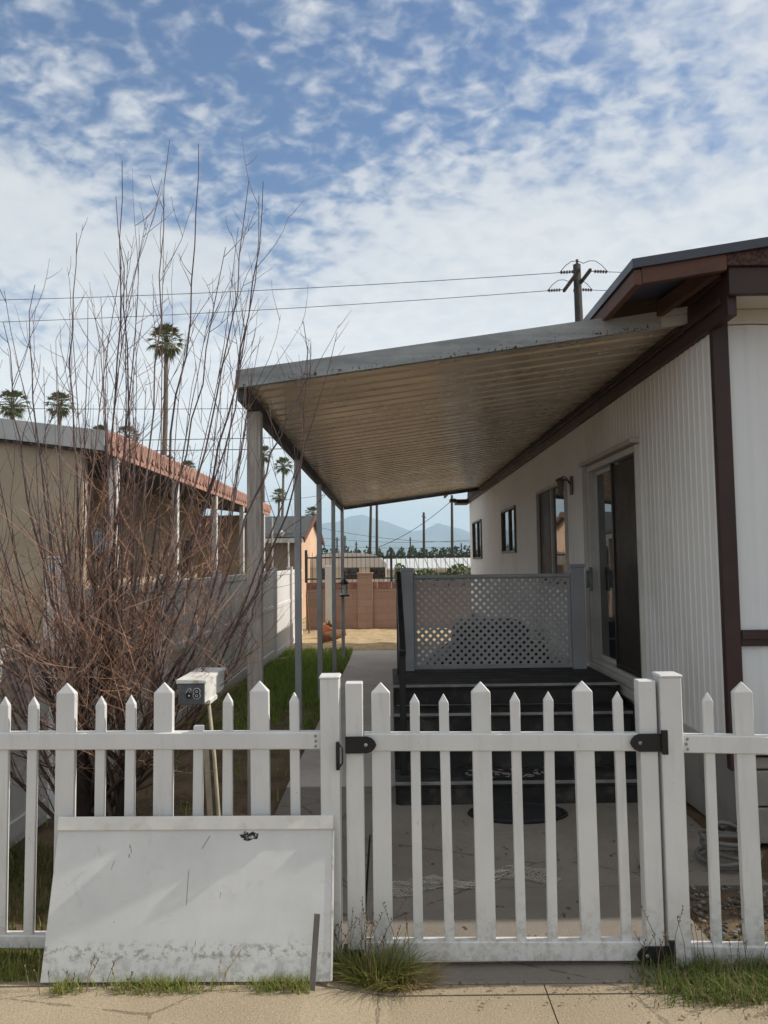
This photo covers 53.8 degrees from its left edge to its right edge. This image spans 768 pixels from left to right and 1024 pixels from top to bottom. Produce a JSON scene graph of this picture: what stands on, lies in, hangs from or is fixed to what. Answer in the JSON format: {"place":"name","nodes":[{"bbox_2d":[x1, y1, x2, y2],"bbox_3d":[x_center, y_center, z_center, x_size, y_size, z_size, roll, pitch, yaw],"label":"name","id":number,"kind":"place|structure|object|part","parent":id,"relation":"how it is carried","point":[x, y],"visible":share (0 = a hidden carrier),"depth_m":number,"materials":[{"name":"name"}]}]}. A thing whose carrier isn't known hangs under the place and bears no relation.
{"place":"outdoors","nodes":[
{"label":"outdoors","id":0,"kind":"place"},
{"bbox_2d":[1,835,53,953],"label":"yard grass","id":1,"kind":"structure","parent":0,"point":[13,851],"depth_m":3.81,"materials":[{"name":"plant"}]},
{"bbox_2d":[0,408,244,408],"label":"power line","id":2,"kind":"object","parent":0,"point":[47,408],"visible":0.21,"depth_m":40.52,"materials":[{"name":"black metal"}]},
{"bbox_2d":[0,943,311,997],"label":"verge grass","id":3,"kind":"structure","parent":0,"point":[16,971],"depth_m":2.79,"materials":[{"name":"green plant"}]},
{"bbox_2d":[2,654,348,953],"bbox_3d":[-1.405,2.358,9.234,1.415,0.295,12.480,-1,-4,0],"label":"garden bed","id":4,"kind":"object","parent":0,"point":[183,787],"visible":0.15,"depth_m":5.47,"materials":[{"name":"plant"}]},
{"bbox_2d":[0,140,350,819],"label":"bare shrub","id":5,"kind":"object","parent":4,"relation":"on","point":[111,664],"visible":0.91,"depth_m":3.90,"materials":[{"name":"brown plant"}]},
{"bbox_2d":[41,645,352,826],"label":"lawn","id":6,"kind":"structure","parent":4,"relation":"on","point":[280,666],"depth_m":10.28,"materials":[{"name":"green plant"}]},
{"bbox_2d":[176,667,224,815],"bbox_3d":[-0.805,1.274,3.550,0.228,1.028,0.410,-1,-4,0],"label":"mailbox","id":7,"kind":"object","parent":4,"relation":"on","point":[193,689],"visible":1,"depth_m":3.43,"materials":[{"name":"white metal"}]},
{"bbox_2d":[178,683,204,704],"bbox_3d":[-0.860,0.813,3.381,0.118,0.093,0.014,-1,-4,0],"label":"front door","id":8,"kind":"structure","parent":7,"relation":"in","point":[194,693],"depth_m":3.38,"materials":[{"name":"white metal"}]},
{"bbox_2d":[204,750,212,815],"bbox_3d":[-0.807,1.480,3.536,0.070,0.726,0.016,-1,-4,0],"label":"wooden stake","id":9,"kind":"object","parent":4,"relation":"on","point":[208,784],"visible":0.3,"depth_m":3.54,"materials":[{"name":"brown wood"}]},
{"bbox_2d":[8,727,767,1023],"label":"leaf litter","id":10,"kind":"object","parent":4,"relation":"on","point":[632,1003],"visible":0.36,"depth_m":2.86,"materials":[{"name":"brown plant"}]},
{"bbox_2d":[236,307,687,814],"bbox_3d":[0.536,0.788,9.790,2.810,3.430,10.504,-1,-4,0],"label":"awning","id":11,"kind":"object","parent":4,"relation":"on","point":[433,419],"visible":0.85,"depth_m":5.93,"materials":[{"name":"metal"}]},
{"bbox_2d":[339,570,349,596],"bbox_3d":[-0.759,1.354,14.447,0.185,0.506,0.185,1,-4,-22],"label":"lantern","id":12,"kind":"object","parent":11,"relation":"hanging from","point":[344,582],"visible":1,"depth_m":14.39,"materials":[{"name":"black metal"}]},
{"bbox_2d":[0,955,355,984],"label":"verge","id":13,"kind":"structure","parent":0,"point":[335,979],"depth_m":2.87,"materials":[{"name":"green plant"}]},
{"bbox_2d":[334,917,358,966],"bbox_3d":[-0.223,1.685,2.919,0.266,0.232,0.233,-2,-4,22],"label":"weed clump","id":14,"kind":"object","parent":13,"relation":"on","point":[342,941],"visible":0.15,"depth_m":2.91,"materials":[{"name":"green plant"}]},
{"bbox_2d":[131,438,245,440],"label":"power line","id":15,"kind":"object","parent":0,"point":[194,439],"visible":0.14,"depth_m":42.39,"materials":[{"name":"black metal"}]},
{"bbox_2d":[153,448,281,450],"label":"power line","id":16,"kind":"object","parent":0,"point":[199,450],"visible":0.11,"depth_m":42.35,"materials":[{"name":"black metal"}]},
{"bbox_2d":[265,515,324,618],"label":"gabled house","id":17,"kind":"structure","parent":0,"point":[309,534],"depth_m":25.28,"materials":[{"name":"brown paint"}]},
{"bbox_2d":[283,628,451,654],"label":"dirt yard","id":18,"kind":"structure","parent":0,"point":[369,639],"depth_m":17.86,"materials":[{"name":"soil"}]},
{"bbox_2d":[306,594,309,633],"bbox_3d":[-2.001,2.678,19.908,0.100,1.038,0.120,-1,-4,0],"label":"plank","id":19,"kind":"object","parent":18,"relation":"on","point":[307,614],"visible":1,"depth_m":19.87,"materials":[{"name":"wood"}]},
{"bbox_2d":[325,566,331,623],"bbox_3d":[-1.482,2.355,20.498,0.200,1.802,0.200,-1,-4,0],"label":"white post","id":20,"kind":"object","parent":18,"relation":"on","point":[328,592],"visible":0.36,"depth_m":20.41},
{"bbox_2d":[323,619,336,633],"bbox_3d":[-1.341,2.844,18.442,0.459,0.528,0.429,-4,-5,40],"label":"flower pot","id":21,"kind":"object","parent":18,"relation":"on","point":[327,627],"visible":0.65,"depth_m":18.33,"materials":[{"name":"ceramic"}]},
{"bbox_2d":[323,629,345,642],"bbox_3d":[-1.177,2.853,17.486,0.622,0.303,0.233,1,-4,-26],"label":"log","id":22,"kind":"object","parent":18,"relation":"on","point":[327,636],"visible":0.57,"depth_m":17.37,"materials":[{"name":"brown wood"}]},
{"bbox_2d":[0,977,767,1023],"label":"sidewalk","id":23,"kind":"structure","parent":0,"point":[329,1002],"depth_m":2.69,"materials":[{"name":"concrete"}]},
{"bbox_2d":[24,953,132,994],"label":"weed stalks","id":24,"kind":"object","parent":23,"relation":"on","point":[75,976],"visible":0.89,"depth_m":2.76,"materials":[{"name":"green plant"}]},
{"bbox_2d":[40,815,334,982],"bbox_3d":[-0.734,1.468,2.897,1.085,0.562,0.168,-1,-4,0],"label":"board","id":25,"kind":"object","parent":23,"relation":"on","point":[198,896],"visible":1,"depth_m":2.89,"materials":[{"name":"white wood"}]},
{"bbox_2d":[218,949,240,990],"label":"weed stalks","id":26,"kind":"object","parent":23,"relation":"on","point":[227,969],"visible":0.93,"depth_m":2.77,"materials":[{"name":"beige plant"}]},
{"bbox_2d":[309,913,319,990],"bbox_3d":[-0.255,1.630,2.777,0.020,0.294,0.052,-3,-5,35],"label":"garden stake","id":27,"kind":"object","parent":23,"relation":"on","point":[315,939],"visible":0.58,"depth_m":2.78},
{"bbox_2d":[622,930,767,1008],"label":"weed patch","id":28,"kind":"object","parent":23,"relation":"on","point":[725,984],"visible":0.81,"depth_m":2.81,"materials":[{"name":"green plant"}]},
{"bbox_2d":[634,896,767,984],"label":"weed seed heads","id":29,"kind":"object","parent":28,"relation":"on","point":[665,933],"visible":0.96,"depth_m":2.88,"materials":[{"name":"plant"}]},
{"bbox_2d":[0,0,767,531],"label":"sky","id":30,"kind":"structure","parent":0,"point":[415,140],"materials":[{"name":"blue"}]},
{"bbox_2d":[10,617,767,968],"bbox_3d":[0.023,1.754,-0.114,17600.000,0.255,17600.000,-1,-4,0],"label":"ground","id":31,"kind":"structure","parent":0,"point":[696,815],"depth_m":4.58,"materials":[{"name":"soil"}]},
{"bbox_2d":[0,389,30,420],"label":"palm tree","id":32,"kind":"object","parent":31,"relation":"on","point":[7,395],"visible":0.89,"depth_m":66.64,"materials":[{"name":"green plant"}]},
{"bbox_2d":[45,389,74,424],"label":"palm tree","id":33,"kind":"object","parent":31,"relation":"on","point":[61,400],"visible":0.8,"depth_m":72.75,"materials":[{"name":"green plant"}]},
{"bbox_2d":[91,424,109,430],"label":"palm tree","id":34,"kind":"object","parent":31,"relation":"on","point":[101,427],"visible":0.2,"depth_m":88.49,"materials":[{"name":"green plant"}]},
{"bbox_2d":[117,425,141,442],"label":"palm tree","id":35,"kind":"object","parent":31,"relation":"on","point":[137,431],"visible":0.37,"depth_m":86.60,"materials":[{"name":"green plant"}]},
{"bbox_2d":[0,418,271,647],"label":"neighbour house","id":36,"kind":"structure","parent":31,"relation":"on","point":[18,502],"depth_m":8.31,"materials":[{"name":"beige paint"}]},
{"bbox_2d":[90,527,119,587],"bbox_3d":[-4.625,0.777,12.598,0.050,1.000,1.200,-1,-4,0],"label":"window","id":37,"kind":"structure","parent":36,"relation":"in","point":[96,533],"depth_m":12.28,"materials":[{"name":"black glass"}]},
{"bbox_2d":[179,537,192,579],"bbox_3d":[-4.601,1.101,17.588,0.050,1.000,1.200,-1,-4,0],"label":"window","id":38,"kind":"structure","parent":36,"relation":"in","point":[188,540],"depth_m":17.61,"materials":[{"name":"black glass"}]},
{"bbox_2d":[0,556,302,847],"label":"vinyl fence","id":39,"kind":"object","parent":31,"relation":"on","point":[278,597],"visible":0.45,"depth_m":8.26,"materials":[{"name":"white plastic"}]},
{"bbox_2d":[144,322,186,456],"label":"palm tree","id":40,"kind":"object","parent":31,"relation":"on","point":[167,328],"visible":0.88,"depth_m":58.68,"materials":[{"name":"green plant"}]},
{"bbox_2d":[0,673,342,959],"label":"picket fence","id":41,"kind":"object","parent":31,"relation":"on","point":[66,740],"visible":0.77,"depth_m":3.03,"materials":[{"name":"white plastic"}]},
{"bbox_2d":[183,460,196,469],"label":"palm tree","id":42,"kind":"object","parent":31,"relation":"on","point":[188,463],"visible":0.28,"depth_m":98.44,"materials":[{"name":"green plant"}]},
{"bbox_2d":[263,445,272,502],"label":"palm tree","id":43,"kind":"object","parent":31,"relation":"on","point":[265,459],"visible":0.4,"depth_m":104.49,"materials":[{"name":"green plant"}]},
{"bbox_2d":[271,518,272,567],"bbox_3d":[-2.969,1.674,20.148,0.052,3.054,0.060,-1,-4,0],"label":"metal pole","id":44,"kind":"object","parent":31,"relation":"on","point":[272,541],"visible":0.35,"depth_m":20.19,"materials":[{"name":"metal"}]},
{"bbox_2d":[269,488,285,515],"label":"palm tree","id":45,"kind":"object","parent":31,"relation":"on","point":[277,497],"visible":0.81,"depth_m":122.27,"materials":[{"name":"green plant"}]},
{"bbox_2d":[272,456,293,515],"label":"palm tree","id":46,"kind":"object","parent":31,"relation":"on","point":[283,468],"visible":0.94,"depth_m":112.43,"materials":[{"name":"green plant"}]},
{"bbox_2d":[305,506,315,515],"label":"palm tree","id":47,"kind":"object","parent":31,"relation":"on","point":[313,512],"visible":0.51,"depth_m":117.98,"materials":[{"name":"green plant"}]},
{"bbox_2d":[336,537,338,552],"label":"utility pole","id":48,"kind":"object","parent":31,"relation":"on","point":[337,545],"visible":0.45,"depth_m":129.84,"materials":[{"name":"brown wood"}]},
{"bbox_2d":[344,536,346,552],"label":"utility pole","id":49,"kind":"object","parent":31,"relation":"on","point":[345,538],"visible":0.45,"depth_m":134.83,"materials":[{"name":"brown wood"}]},
{"bbox_2d":[310,553,386,587],"bbox_3d":[-1.376,2.757,30.392,3.017,2.166,6.000,-1,-4,0],"label":"trailer","id":50,"kind":"object","parent":31,"relation":"on","point":[350,565],"visible":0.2,"depth_m":27.45,"materials":[{"name":"white metal"}]},
{"bbox_3d":[-1.178,2.217,27.455,0.550,0.360,0.029,-1,-4,0],"label":"window","id":51,"kind":"part","parent":50,"relation":"part of","materials":[{"name":"black glass"}]},
{"bbox_3d":[-0.228,2.204,27.451,0.550,0.360,0.029,-1,-4,0],"label":"window","id":52,"kind":"part","parent":50,"relation":"part of","materials":[{"name":"black glass"}]},
{"bbox_2d":[368,506,371,553],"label":"utility pole","id":53,"kind":"object","parent":31,"relation":"on","point":[370,532],"visible":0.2,"depth_m":74.95,"materials":[{"name":"brown wood"}]},
{"bbox_2d":[375,505,377,555],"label":"utility pole","id":54,"kind":"object","parent":31,"relation":"on","point":[376,542],"visible":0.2,"depth_m":77.93,"materials":[{"name":"brown wood"}]},
{"bbox_2d":[306,572,471,629],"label":"block wall","id":55,"kind":"structure","parent":31,"relation":"on","point":[369,604],"depth_m":21.17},
{"bbox_2d":[305,549,469,582],"bbox_3d":[4.936,1.439,21.328,14.335,0.917,0.070,-1,-4,0],"label":"iron fence","id":56,"kind":"object","parent":55,"relation":"on","point":[391,577],"visible":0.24,"depth_m":21.34,"materials":[{"name":"black metal"}]},
{"bbox_2d":[322,545,469,559],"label":"tree belt","id":57,"kind":"object","parent":31,"relation":"on","point":[400,552],"visible":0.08,"depth_m":156.19,"materials":[{"name":"green plant"}]},
{"bbox_2d":[422,512,425,557],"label":"utility pole","id":58,"kind":"object","parent":31,"relation":"on","point":[423,516],"visible":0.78,"depth_m":84.87,"materials":[{"name":"brown wood"}]},
{"bbox_2d":[323,528,469,541],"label":"power line","id":59,"kind":"object","parent":58,"relation":"attached to","point":[388,538],"visible":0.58,"depth_m":81.48,"materials":[{"name":"black metal"}]},
{"bbox_2d":[384,557,470,587],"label":"long building","id":60,"kind":"structure","parent":31,"relation":"on","point":[421,564],"depth_m":45.26,"materials":[{"name":"white metal"}]},
{"bbox_2d":[393,563,470,585],"bbox_3d":[2.179,2.327,21.643,3.834,1.816,0.589,-1,-4,0],"label":"vine hedge","id":61,"kind":"object","parent":31,"relation":"on","point":[430,571],"visible":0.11,"depth_m":21.60,"materials":[{"name":"green plant"}]},
{"bbox_2d":[451,495,453,557],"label":"utility pole","id":62,"kind":"object","parent":31,"relation":"on","point":[452,543],"visible":0.45,"depth_m":69.91,"materials":[{"name":"brown wood"}]},
{"bbox_2d":[379,498,454,546],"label":"power line","id":63,"kind":"object","parent":62,"relation":"hanging from","point":[416,527],"visible":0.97,"depth_m":73.83,"materials":[{"name":"black metal"}]},
{"bbox_2d":[547,259,607,321],"bbox_3d":[6.561,-2.458,25.180,1.638,12.107,1.902,-1,-4,0],"label":"utility pole","id":64,"kind":"object","parent":31,"relation":"on","point":[577,279],"visible":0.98,"depth_m":25.38,"materials":[{"name":"brown wood"}]},
{"bbox_2d":[8,291,541,321],"bbox_3d":[-9.344,-7.739,29.122,30.553,0.859,0.022,-1,-4,10],"label":"power line","id":65,"kind":"object","parent":64,"relation":"attached to","point":[290,308],"visible":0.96,"depth_m":27.92,"materials":[{"name":"black metal"}]},
{"bbox_2d":[9,272,559,299],"bbox_3d":[-8.292,-7.926,26.944,28.384,0.923,0.022,-1,-4,9],"label":"power line","id":66,"kind":"object","parent":64,"relation":"attached to","point":[292,288],"visible":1,"depth_m":26.05,"materials":[{"name":"black metal"}]},
{"bbox_2d":[444,237,767,843],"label":"mobile home","id":67,"kind":"object","parent":31,"relation":"on","point":[640,490],"visible":0.72,"depth_m":4.84,"materials":[{"name":"white metal"}]},
{"bbox_2d":[472,519,482,558],"bbox_3d":[1.991,0.587,15.936,0.100,0.800,1.500,-1,-4,0],"label":"window","id":68,"kind":"structure","parent":67,"relation":"in","point":[477,525],"depth_m":15.93,"materials":[{"name":"glass"}]},
{"bbox_2d":[501,505,516,552],"bbox_3d":[1.971,0.288,11.797,0.100,0.700,1.300,-1,-4,0],"label":"window","id":69,"kind":"structure","parent":67,"relation":"in","point":[508,515],"depth_m":11.79,"materials":[{"name":"glass"}]},
{"bbox_2d":[536,480,568,588],"bbox_3d":[1.958,0.279,8.721,0.100,1.160,1.540,-1,-4,0],"label":"window","id":70,"kind":"structure","parent":67,"relation":"in","point":[551,508],"depth_m":8.71,"materials":[{"name":"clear glass"}]},
{"bbox_2d":[579,437,646,700],"bbox_3d":[1.938,0.459,6.189,0.185,1.965,1.910,-1,-4,0],"label":"sliding door","id":71,"kind":"structure","parent":67,"relation":"in","point":[611,493],"depth_m":6.31,"materials":[{"name":"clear glass"}]},
{"bbox_2d":[651,671,767,967],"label":"picket fence","id":72,"kind":"object","parent":31,"relation":"on","point":[743,743],"visible":0.94,"depth_m":3.00,"materials":[{"name":"white plastic"}]},
{"bbox_2d":[343,679,675,968],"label":"picket gate","id":73,"kind":"structure","parent":72,"relation":"attached to","point":[583,740],"depth_m":3.01,"materials":[{"name":"white plastic"}]},
{"bbox_2d":[322,544,468,558],"bbox_3d":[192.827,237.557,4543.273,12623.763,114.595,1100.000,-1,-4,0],"label":"foothills","id":74,"kind":"structure","parent":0,"point":[385,548],"depth_m":4933.01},
{"bbox_2d":[326,538,464,542],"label":"power line","id":75,"kind":"object","parent":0,"point":[400,542],"visible":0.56,"depth_m":91.83,"materials":[{"name":"black metal"}]},
{"bbox_2d":[322,515,469,551],"bbox_3d":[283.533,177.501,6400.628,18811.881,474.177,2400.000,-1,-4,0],"label":"mountains","id":76,"kind":"structure","parent":0,"point":[437,533],"depth_m":6885.94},
{"bbox_2d":[287,650,613,787],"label":"path","id":77,"kind":"structure","parent":0,"point":[371,669],"depth_m":8.99,"materials":[{"name":"concrete"}]},
{"bbox_2d":[426,618,550,664],"bbox_3d":[1.357,1.833,9.414,1.629,0.950,0.861,-1,-4,0],"label":"covered grill","id":78,"kind":"object","parent":77,"relation":"on","point":[489,646],"visible":0.12,"depth_m":9.06,"materials":[{"name":"black fabric"}]},
{"bbox_2d":[392,564,637,804],"bbox_3d":[0.947,1.225,5.875,1.755,1.611,1.828,-1,-4,0],"label":"porch","id":79,"kind":"object","parent":77,"relation":"on","point":[532,683],"visible":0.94,"depth_m":6.15,"materials":[{"name":"black wood"}]},
{"bbox_2d":[462,769,543,778],"bbox_3d":[0.810,1.757,5.092,0.556,0.010,0.214,-1,-4,0],"label":"doormat","id":80,"kind":"object","parent":79,"relation":"on","point":[507,773],"visible":0.53,"depth_m":5.08,"materials":[{"name":"black rubber"}]},
{"bbox_2d":[274,786,767,987],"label":"driveway","id":81,"kind":"structure","parent":0,"point":[540,972],"depth_m":3.73,"materials":[{"name":"concrete"}]},
{"bbox_2d":[327,896,462,999],"bbox_3d":[-0.022,1.636,2.880,0.655,0.318,0.448,-1,-4,0],"label":"weed clump","id":82,"kind":"object","parent":81,"relation":"on","point":[373,973],"visible":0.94,"depth_m":2.87,"materials":[{"name":"green plant"}]},
{"bbox_2d":[392,865,560,896],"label":"leaf litter","id":83,"kind":"object","parent":81,"relation":"on","point":[473,884],"visible":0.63,"depth_m":3.74,"materials":[{"name":"brown plant"}]},
{"bbox_2d":[468,802,567,823],"bbox_3d":[0.838,1.886,4.760,0.624,0.016,0.390,-1,-4,0],"label":"floor mat","id":84,"kind":"object","parent":81,"relation":"on","point":[533,813],"visible":0.62,"depth_m":4.73,"materials":[{"name":"black rubber"}]},
{"bbox_2d":[694,820,762,867],"bbox_3d":[1.788,1.718,3.939,0.302,0.197,0.306,-1,-4,0],"label":"garden hose","id":85,"kind":"object","parent":81,"relation":"on","point":[727,847],"visible":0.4,"depth_m":3.86,"materials":[{"name":"grey rubber"}]},
{"bbox_2d":[689,885,767,981],"bbox_3d":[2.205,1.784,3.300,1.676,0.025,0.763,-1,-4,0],"label":"gravel","id":86,"kind":"structure","parent":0,"point":[724,930],"depth_m":3.44,"materials":[{"name":"gravel"}]}
]}

